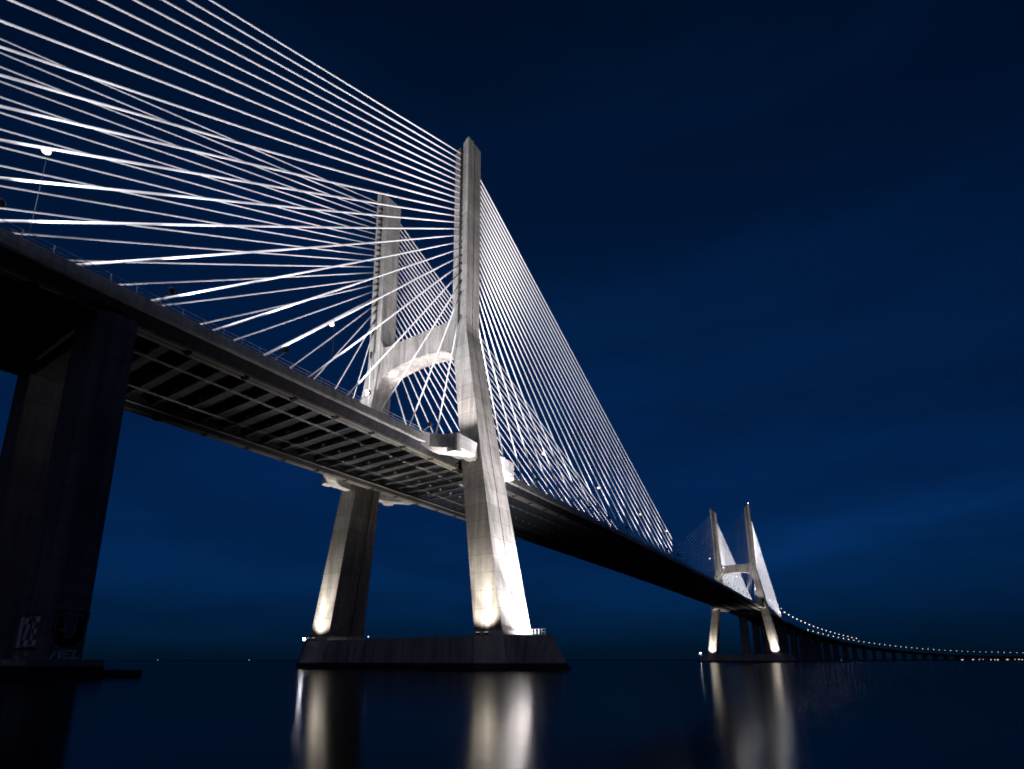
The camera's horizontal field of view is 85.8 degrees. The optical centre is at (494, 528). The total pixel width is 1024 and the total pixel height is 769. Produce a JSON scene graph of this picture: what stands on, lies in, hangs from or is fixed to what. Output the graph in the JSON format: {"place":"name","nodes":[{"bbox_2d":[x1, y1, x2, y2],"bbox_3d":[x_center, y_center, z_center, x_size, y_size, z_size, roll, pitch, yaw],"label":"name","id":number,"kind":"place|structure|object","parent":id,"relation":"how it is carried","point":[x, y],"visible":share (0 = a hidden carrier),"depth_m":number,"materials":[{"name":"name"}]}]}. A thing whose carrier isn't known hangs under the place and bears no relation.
{"place":"outdoors","nodes":[
{"label":"outdoors","id":0,"kind":"place"},
{"bbox_2d":[0,660,1023,768],"bbox_3d":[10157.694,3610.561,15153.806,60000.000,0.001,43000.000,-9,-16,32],"label":"water","id":1,"kind":"structure","parent":0,"point":[637,714],"depth_m":17.75,"materials":[{"name":"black liquid"}]},
{"bbox_2d":[0,310,141,679],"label":"bridge pier","id":2,"kind":"structure","parent":1,"relation":"in","point":[59,447],"depth_m":65.01,"materials":[{"name":"concrete"}]},
{"bbox_2d":[296,136,570,669],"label":"bridge pylon","id":3,"kind":"object","parent":1,"relation":"in","point":[503,638],"visible":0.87,"depth_m":131.04,"materials":[{"name":"concrete"}]},
{"bbox_2d":[0,38,379,202],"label":"stay cable","id":4,"kind":"object","parent":3,"relation":"attached to","point":[172,113],"visible":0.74,"depth_m":107.17,"materials":[{"name":"metal"}]},
{"bbox_2d":[0,185,380,251],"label":"stay cable","id":5,"kind":"object","parent":3,"relation":"attached to","point":[166,214],"visible":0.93,"depth_m":101.47,"materials":[{"name":"metal"}]},
{"bbox_2d":[0,207,380,256],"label":"stay cable","id":6,"kind":"object","parent":3,"relation":"attached to","point":[173,230],"visible":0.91,"depth_m":104.05,"materials":[{"name":"metal"}]},
{"bbox_2d":[0,165,380,246],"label":"stay cable","id":7,"kind":"object","parent":3,"relation":"attached to","point":[169,201],"visible":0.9,"depth_m":104.36,"materials":[{"name":"metal"}]},
{"bbox_2d":[0,112,381,230],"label":"stay cable","id":8,"kind":"object","parent":3,"relation":"attached to","point":[164,163],"visible":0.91,"depth_m":102.35,"materials":[{"name":"metal"}]},
{"bbox_2d":[0,146,381,240],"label":"stay cable","id":9,"kind":"object","parent":3,"relation":"attached to","point":[167,188],"visible":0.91,"depth_m":102.59,"materials":[{"name":"metal"}]},
{"bbox_2d":[0,128,381,236],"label":"stay cable","id":10,"kind":"object","parent":3,"relation":"attached to","point":[173,177],"visible":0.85,"depth_m":105.76,"materials":[{"name":"metal"}]},
{"bbox_2d":[0,96,381,225],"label":"stay cable","id":11,"kind":"object","parent":3,"relation":"attached to","point":[173,155],"visible":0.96,"depth_m":105.97,"materials":[{"name":"metal"}]},
{"bbox_2d":[0,80,382,220],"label":"stay cable","id":12,"kind":"object","parent":3,"relation":"attached to","point":[166,142],"visible":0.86,"depth_m":103.22,"materials":[{"name":"metal"}]},
{"bbox_2d":[0,52,382,210],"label":"stay cable","id":13,"kind":"object","parent":3,"relation":"attached to","point":[165,120],"visible":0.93,"depth_m":103.40,"materials":[{"name":"metal"}]},
{"bbox_2d":[0,66,382,214],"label":"stay cable","id":14,"kind":"object","parent":3,"relation":"attached to","point":[175,134],"visible":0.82,"depth_m":106.99,"materials":[{"name":"metal"}]},
{"bbox_2d":[12,232,379,262],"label":"stay cable","id":15,"kind":"object","parent":3,"relation":"attached to","point":[175,246],"visible":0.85,"depth_m":102.10,"materials":[{"name":"metal"}]},
{"bbox_2d":[70,260,379,267],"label":"stay cable","id":16,"kind":"object","parent":3,"relation":"attached to","point":[224,264],"visible":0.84,"depth_m":111.60,"materials":[{"name":"metal"}]},
{"bbox_2d":[0,219,461,228],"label":"stay cable","id":17,"kind":"object","parent":3,"relation":"attached to","point":[114,223],"visible":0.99,"depth_m":80.28,"materials":[{"name":"metal"}]},
{"bbox_2d":[0,45,462,200],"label":"stay cable","id":18,"kind":"object","parent":3,"relation":"attached to","point":[128,89],"visible":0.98,"depth_m":82.27,"materials":[{"name":"metal"}]},
{"bbox_2d":[0,19,462,194],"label":"stay cable","id":19,"kind":"object","parent":3,"relation":"attached to","point":[117,64],"visible":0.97,"depth_m":82.09,"materials":[{"name":"metal"}]},
{"bbox_2d":[0,73,462,205],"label":"stay cable","id":20,"kind":"object","parent":3,"relation":"attached to","point":[117,108],"visible":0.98,"depth_m":81.49,"materials":[{"name":"metal"}]},
{"bbox_2d":[0,105,462,211],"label":"stay cable","id":21,"kind":"object","parent":3,"relation":"attached to","point":[113,132],"visible":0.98,"depth_m":81.33,"materials":[{"name":"metal"}]},
{"bbox_2d":[0,139,462,217],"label":"stay cable","id":22,"kind":"object","parent":3,"relation":"attached to","point":[112,159],"visible":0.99,"depth_m":80.88,"materials":[{"name":"metal"}]},
{"bbox_2d":[0,176,462,223],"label":"stay cable","id":23,"kind":"object","parent":3,"relation":"attached to","point":[109,189],"visible":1,"depth_m":80.67,"materials":[{"name":"metal"}]},
{"bbox_2d":[8,0,462,188],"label":"stay cable","id":24,"kind":"object","parent":3,"relation":"attached to","point":[125,48],"visible":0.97,"depth_m":83.26,"materials":[{"name":"metal"}]},
{"bbox_2d":[119,271,379,284],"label":"stay cable","id":25,"kind":"object","parent":3,"relation":"attached to","point":[239,279],"visible":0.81,"depth_m":112.90,"materials":[{"name":"metal"}]},
{"bbox_2d":[58,0,462,183],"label":"stay cable","id":26,"kind":"object","parent":3,"relation":"attached to","point":[157,44],"visible":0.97,"depth_m":87.74,"materials":[{"name":"metal"}]},
{"bbox_2d":[76,234,461,265],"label":"stay cable","id":27,"kind":"object","parent":3,"relation":"attached to","point":[167,258],"visible":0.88,"depth_m":86.99,"materials":[{"name":"metal"}]},
{"bbox_2d":[162,277,379,305],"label":"stay cable","id":28,"kind":"object","parent":3,"relation":"attached to","point":[262,292],"visible":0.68,"depth_m":118.96,"materials":[{"name":"metal"}]},
{"bbox_2d":[98,0,462,177],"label":"stay cable","id":29,"kind":"object","parent":3,"relation":"attached to","point":[186,42],"visible":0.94,"depth_m":91.86,"materials":[{"name":"metal"}]},
{"bbox_2d":[199,283,378,324],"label":"stay cable","id":30,"kind":"object","parent":3,"relation":"attached to","point":[283,305],"visible":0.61,"depth_m":121.34,"materials":[{"name":"metal"}]},
{"bbox_2d":[133,0,462,171],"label":"stay cable","id":31,"kind":"object","parent":3,"relation":"attached to","point":[210,39],"visible":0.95,"depth_m":95.62,"materials":[{"name":"metal"}]},
{"bbox_2d":[234,289,378,340],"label":"stay cable","id":32,"kind":"object","parent":3,"relation":"attached to","point":[305,315],"visible":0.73,"depth_m":128.66,"materials":[{"name":"metal"}]},
{"bbox_2d":[152,240,461,301],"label":"stay cable","id":33,"kind":"object","parent":3,"relation":"attached to","point":[217,288],"visible":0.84,"depth_m":94.24,"materials":[{"name":"metal"}]},
{"bbox_2d":[162,0,462,166],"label":"stay cable","id":34,"kind":"object","parent":3,"relation":"attached to","point":[232,38],"visible":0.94,"depth_m":99.07,"materials":[{"name":"metal"}]},
{"bbox_2d":[263,295,378,354],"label":"stay cable","id":35,"kind":"object","parent":3,"relation":"attached to","point":[324,323],"visible":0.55,"depth_m":134.18,"materials":[{"name":"metal"}]},
{"bbox_2d":[187,0,462,160],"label":"stay cable","id":36,"kind":"object","parent":3,"relation":"attached to","point":[252,37],"visible":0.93,"depth_m":102.47,"materials":[{"name":"metal"}]},
{"bbox_2d":[290,302,377,367],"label":"stay cable","id":37,"kind":"object","parent":3,"relation":"attached to","point":[376,303],"visible":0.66,"depth_m":136.10,"materials":[{"name":"metal"}]},
{"bbox_2d":[209,0,462,155],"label":"stay cable","id":38,"kind":"object","parent":3,"relation":"attached to","point":[271,37],"visible":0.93,"depth_m":105.31,"materials":[{"name":"metal"}]},
{"bbox_2d":[213,247,461,330],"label":"stay cable","id":39,"kind":"object","parent":3,"relation":"attached to","point":[272,311],"visible":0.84,"depth_m":100.25,"materials":[{"name":"metal"}]},
{"bbox_2d":[314,310,376,379],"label":"stay cable","id":40,"kind":"object","parent":3,"relation":"attached to","point":[374,312],"visible":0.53,"depth_m":141.42,"materials":[{"name":"metal"}]},
{"bbox_2d":[335,319,375,389],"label":"stay cable","id":41,"kind":"object","parent":3,"relation":"attached to","point":[355,354],"visible":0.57,"depth_m":141.93,"materials":[{"name":"metal"}]},
{"bbox_2d":[265,254,461,355],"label":"stay cable","id":42,"kind":"object","parent":3,"relation":"attached to","point":[311,332],"visible":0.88,"depth_m":106.97,"materials":[{"name":"metal"}]},
{"bbox_2d":[308,262,461,376],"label":"stay cable","id":43,"kind":"object","parent":3,"relation":"attached to","point":[361,338],"visible":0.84,"depth_m":112.31,"materials":[{"name":"metal"}]},
{"bbox_2d":[0,218,787,625],"bbox_3d":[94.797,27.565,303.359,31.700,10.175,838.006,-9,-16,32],"label":"bridge deck","id":44,"kind":"structure","parent":3,"relation":"on","point":[188,374],"depth_m":99.31,"materials":[{"name":"concrete"}]},
{"bbox_2d":[28,149,50,236],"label":"street lamp","id":45,"kind":"object","parent":44,"relation":"on","point":[46,152],"visible":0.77,"depth_m":66.24,"materials":[{"name":"white metal"}]},
{"bbox_2d":[436,314,460,432],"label":"stay cable","id":46,"kind":"object","parent":44,"relation":"attached to","point":[459,315],"visible":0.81,"depth_m":129.14,"materials":[{"name":"metal"}]},
{"bbox_2d":[346,269,461,395],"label":"stay cable","id":47,"kind":"object","parent":3,"relation":"attached to","point":[382,357],"visible":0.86,"depth_m":117.57,"materials":[{"name":"metal"}]},
{"bbox_2d":[380,279,461,411],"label":"stay cable","id":48,"kind":"object","parent":3,"relation":"attached to","point":[459,283],"visible":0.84,"depth_m":121.89,"materials":[{"name":"metal"}]},
{"bbox_2d":[396,326,451,431],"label":"stay cable","id":49,"kind":"object","parent":3,"relation":"attached to","point":[429,390],"visible":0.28,"depth_m":167.04,"materials":[{"name":"metal"}]},
{"bbox_2d":[396,317,458,429],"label":"stay cable","id":50,"kind":"object","parent":3,"relation":"attached to","point":[431,380],"visible":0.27,"depth_m":169.04,"materials":[{"name":"metal"}]},
{"bbox_2d":[397,313,457,415],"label":"stay cable","id":51,"kind":"object","parent":3,"relation":"attached to","point":[430,368],"visible":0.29,"depth_m":170.27,"materials":[{"name":"metal"}]},
{"bbox_2d":[409,291,461,425],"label":"stay cable","id":52,"kind":"object","parent":3,"relation":"attached to","point":[435,358],"visible":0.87,"depth_m":125.85,"materials":[{"name":"metal"}]},
{"bbox_2d":[397,291,519,480],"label":"stay cable","id":53,"kind":"object","parent":3,"relation":"attached to","point":[442,362],"visible":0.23,"depth_m":167.75,"materials":[{"name":"metal"}]},
{"bbox_2d":[399,289,529,485],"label":"stay cable","id":54,"kind":"object","parent":3,"relation":"attached to","point":[454,373],"visible":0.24,"depth_m":178.49,"materials":[{"name":"metal"}]},
{"bbox_2d":[398,281,538,489],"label":"stay cable","id":55,"kind":"object","parent":3,"relation":"attached to","point":[454,366],"visible":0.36,"depth_m":179.41,"materials":[{"name":"metal"}]},
{"bbox_2d":[398,276,546,493],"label":"stay cable","id":56,"kind":"object","parent":3,"relation":"attached to","point":[493,415],"visible":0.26,"depth_m":197.35,"materials":[{"name":"metal"}]},
{"bbox_2d":[398,270,554,496],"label":"stay cable","id":57,"kind":"object","parent":3,"relation":"attached to","point":[491,405],"visible":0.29,"depth_m":197.88,"materials":[{"name":"metal"}]},
{"bbox_2d":[399,266,561,499],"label":"stay cable","id":58,"kind":"object","parent":3,"relation":"attached to","point":[489,395],"visible":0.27,"depth_m":199.55,"materials":[{"name":"metal"}]},
{"bbox_2d":[399,260,570,504],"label":"stay cable","id":59,"kind":"object","parent":3,"relation":"attached to","point":[488,388],"visible":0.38,"depth_m":200.25,"materials":[{"name":"metal"}]},
{"bbox_2d":[399,255,578,509],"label":"stay cable","id":60,"kind":"object","parent":3,"relation":"attached to","point":[487,380],"visible":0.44,"depth_m":201.00,"materials":[{"name":"metal"}]},
{"bbox_2d":[479,329,503,457],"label":"stay cable","id":61,"kind":"object","parent":3,"relation":"attached to","point":[491,393],"visible":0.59,"depth_m":144.75,"materials":[{"name":"metal"}]},
{"bbox_2d":[399,249,586,513],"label":"stay cable","id":62,"kind":"object","parent":3,"relation":"attached to","point":[490,379],"visible":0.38,"depth_m":203.07,"materials":[{"name":"metal"}]},
{"bbox_2d":[399,245,592,516],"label":"stay cable","id":63,"kind":"object","parent":3,"relation":"attached to","point":[492,376],"visible":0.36,"depth_m":203.67,"materials":[{"name":"metal"}]},
{"bbox_2d":[400,241,598,519],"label":"stay cable","id":64,"kind":"object","parent":3,"relation":"attached to","point":[493,372],"visible":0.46,"depth_m":203.86,"materials":[{"name":"metal"}]},
{"bbox_2d":[400,234,601,517],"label":"stay cable","id":65,"kind":"object","parent":3,"relation":"attached to","point":[497,372],"visible":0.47,"depth_m":206.99,"materials":[{"name":"metal"}]},
{"bbox_2d":[479,313,523,482],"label":"stay cable","id":66,"kind":"object","parent":3,"relation":"attached to","point":[500,396],"visible":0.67,"depth_m":148.71,"materials":[{"name":"metal"}]},
{"bbox_2d":[400,229,610,524],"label":"stay cable","id":67,"kind":"object","parent":3,"relation":"attached to","point":[499,369],"visible":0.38,"depth_m":207.39,"materials":[{"name":"metal"}]},
{"bbox_2d":[479,299,536,487],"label":"stay cable","id":68,"kind":"object","parent":3,"relation":"attached to","point":[507,390],"visible":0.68,"depth_m":152.01,"materials":[{"name":"metal"}]},
{"bbox_2d":[400,223,616,528],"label":"stay cable","id":69,"kind":"object","parent":3,"relation":"attached to","point":[503,369],"visible":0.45,"depth_m":208.65,"materials":[{"name":"metal"}]},
{"bbox_2d":[479,290,550,495],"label":"stay cable","id":70,"kind":"object","parent":3,"relation":"attached to","point":[513,388],"visible":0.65,"depth_m":154.92,"materials":[{"name":"metal"}]},
{"bbox_2d":[480,283,563,500],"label":"stay cable","id":71,"kind":"object","parent":3,"relation":"attached to","point":[519,388],"visible":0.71,"depth_m":158.13,"materials":[{"name":"metal"}]},
{"bbox_2d":[480,275,574,507],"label":"stay cable","id":72,"kind":"object","parent":3,"relation":"attached to","point":[525,385],"visible":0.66,"depth_m":160.84,"materials":[{"name":"metal"}]},
{"bbox_2d":[480,267,585,511],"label":"stay cable","id":73,"kind":"object","parent":3,"relation":"attached to","point":[529,383],"visible":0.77,"depth_m":163.11,"materials":[{"name":"metal"}]},
{"bbox_2d":[480,260,594,516],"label":"stay cable","id":74,"kind":"object","parent":3,"relation":"attached to","point":[534,382],"visible":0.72,"depth_m":166.00,"materials":[{"name":"metal"}]},
{"bbox_2d":[480,254,604,522],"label":"stay cable","id":75,"kind":"object","parent":3,"relation":"attached to","point":[539,381],"visible":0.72,"depth_m":168.40,"materials":[{"name":"metal"}]},
{"bbox_2d":[480,248,612,525],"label":"stay cable","id":76,"kind":"object","parent":3,"relation":"attached to","point":[541,377],"visible":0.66,"depth_m":169.78,"materials":[{"name":"metal"}]},
{"bbox_2d":[480,241,621,531],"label":"stay cable","id":77,"kind":"object","parent":3,"relation":"attached to","point":[546,377],"visible":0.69,"depth_m":173.25,"materials":[{"name":"metal"}]},
{"bbox_2d":[480,236,629,535],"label":"stay cable","id":78,"kind":"object","parent":3,"relation":"attached to","point":[546,370],"visible":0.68,"depth_m":172.29,"materials":[{"name":"metal"}]},
{"bbox_2d":[480,229,636,538],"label":"stay cable","id":79,"kind":"object","parent":3,"relation":"attached to","point":[550,370],"visible":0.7,"depth_m":176.69,"materials":[{"name":"metal"}]},
{"bbox_2d":[480,224,643,542],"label":"stay cable","id":80,"kind":"object","parent":3,"relation":"attached to","point":[554,370],"visible":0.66,"depth_m":177.75,"materials":[{"name":"metal"}]},
{"bbox_2d":[480,218,649,545],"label":"stay cable","id":81,"kind":"object","parent":3,"relation":"attached to","point":[557,368],"visible":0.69,"depth_m":179.71,"materials":[{"name":"metal"}]},
{"bbox_2d":[480,212,655,548],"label":"stay cable","id":82,"kind":"object","parent":3,"relation":"attached to","point":[560,366],"visible":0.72,"depth_m":181.76,"materials":[{"name":"metal"}]},
{"bbox_2d":[480,207,661,551],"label":"stay cable","id":83,"kind":"object","parent":3,"relation":"attached to","point":[562,364],"visible":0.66,"depth_m":183.02,"materials":[{"name":"metal"}]},
{"bbox_2d":[480,201,666,553],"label":"stay cable","id":84,"kind":"object","parent":3,"relation":"attached to","point":[563,360],"visible":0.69,"depth_m":184.60,"materials":[{"name":"metal"}]},
{"bbox_2d":[480,195,670,554],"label":"stay cable","id":85,"kind":"object","parent":3,"relation":"attached to","point":[564,356],"visible":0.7,"depth_m":185.46,"materials":[{"name":"metal"}]},
{"bbox_2d":[480,190,676,559],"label":"stay cable","id":86,"kind":"object","parent":3,"relation":"attached to","point":[568,356],"visible":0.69,"depth_m":187.82,"materials":[{"name":"metal"}]},
{"bbox_2d":[480,184,680,560],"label":"stay cable","id":87,"kind":"object","parent":3,"relation":"attached to","point":[569,352],"visible":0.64,"depth_m":188.67,"materials":[{"name":"metal"}]},
{"bbox_2d":[480,179,685,563],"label":"stay cable","id":88,"kind":"object","parent":3,"relation":"attached to","point":[571,351],"visible":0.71,"depth_m":190.50,"materials":[{"name":"metal"}]},
{"bbox_2d":[697,504,797,661],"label":"bridge pylon","id":89,"kind":"object","parent":1,"relation":"in","point":[776,655],"visible":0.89,"depth_m":474.55,"materials":[{"name":"concrete"}]},
{"bbox_2d":[739,616,771,653],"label":"bridge pier","id":90,"kind":"structure","parent":1,"relation":"in","point":[744,633],"depth_m":531.53,"materials":[{"name":"concrete"}]},
{"bbox_2d":[751,621,782,653],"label":"bridge pier","id":91,"kind":"structure","parent":1,"relation":"in","point":[756,638],"depth_m":589.16,"materials":[{"name":"concrete"}]},
{"bbox_2d":[760,625,788,653],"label":"bridge pier","id":92,"kind":"structure","parent":1,"relation":"in","point":[784,637],"depth_m":629.48,"materials":[{"name":"concrete"}]},
{"bbox_2d":[789,630,801,661],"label":"bridge pier","id":93,"kind":"structure","parent":1,"relation":"in","point":[793,642],"depth_m":695.41,"materials":[{"name":"concrete"}]},
{"bbox_2d":[780,622,1023,657],"bbox_3d":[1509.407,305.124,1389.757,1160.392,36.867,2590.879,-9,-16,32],"label":"curved viaduct","id":94,"kind":"object","parent":93,"relation":"on","point":[797,630],"visible":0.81,"depth_m":1122.09,"materials":[{"name":"concrete"}]},
{"bbox_2d":[787,633,809,661],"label":"bridge pier","id":95,"kind":"structure","parent":1,"relation":"in","point":[802,647],"depth_m":758.32,"materials":[{"name":"concrete"}]},
{"bbox_2d":[795,636,817,660],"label":"bridge pier","id":96,"kind":"structure","parent":1,"relation":"in","point":[810,648],"depth_m":822.25,"materials":[{"name":"concrete"}]},
{"bbox_2d":[804,638,825,660],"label":"bridge pier","id":97,"kind":"structure","parent":1,"relation":"in","point":[819,649],"depth_m":884.15,"materials":[{"name":"concrete"}]},
{"bbox_2d":[812,641,834,660],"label":"bridge pier","id":98,"kind":"structure","parent":1,"relation":"in","point":[828,651],"depth_m":944.48,"materials":[{"name":"concrete"}]},
{"bbox_2d":[822,643,842,660],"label":"bridge pier","id":99,"kind":"structure","parent":1,"relation":"in","point":[836,646],"depth_m":1002.62,"materials":[{"name":"concrete"}]},
{"bbox_2d":[832,645,851,660],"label":"bridge pier","id":100,"kind":"structure","parent":1,"relation":"in","point":[845,652],"depth_m":1059.55,"materials":[{"name":"concrete"}]},
{"bbox_2d":[842,646,860,660],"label":"bridge pier","id":101,"kind":"structure","parent":1,"relation":"in","point":[855,653],"depth_m":1115.35,"materials":[{"name":"concrete"}]},
{"bbox_2d":[0,0,1023,659],"label":"sky","id":102,"kind":"structure","parent":0,"point":[778,245],"materials":[{"name":"blue"}]},
{"bbox_2d":[105,659,986,660],"bbox_3d":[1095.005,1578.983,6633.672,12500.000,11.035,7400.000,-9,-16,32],"label":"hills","id":103,"kind":"structure","parent":0,"point":[213,660],"depth_m":6791.31,"materials":[{"name":"black"}]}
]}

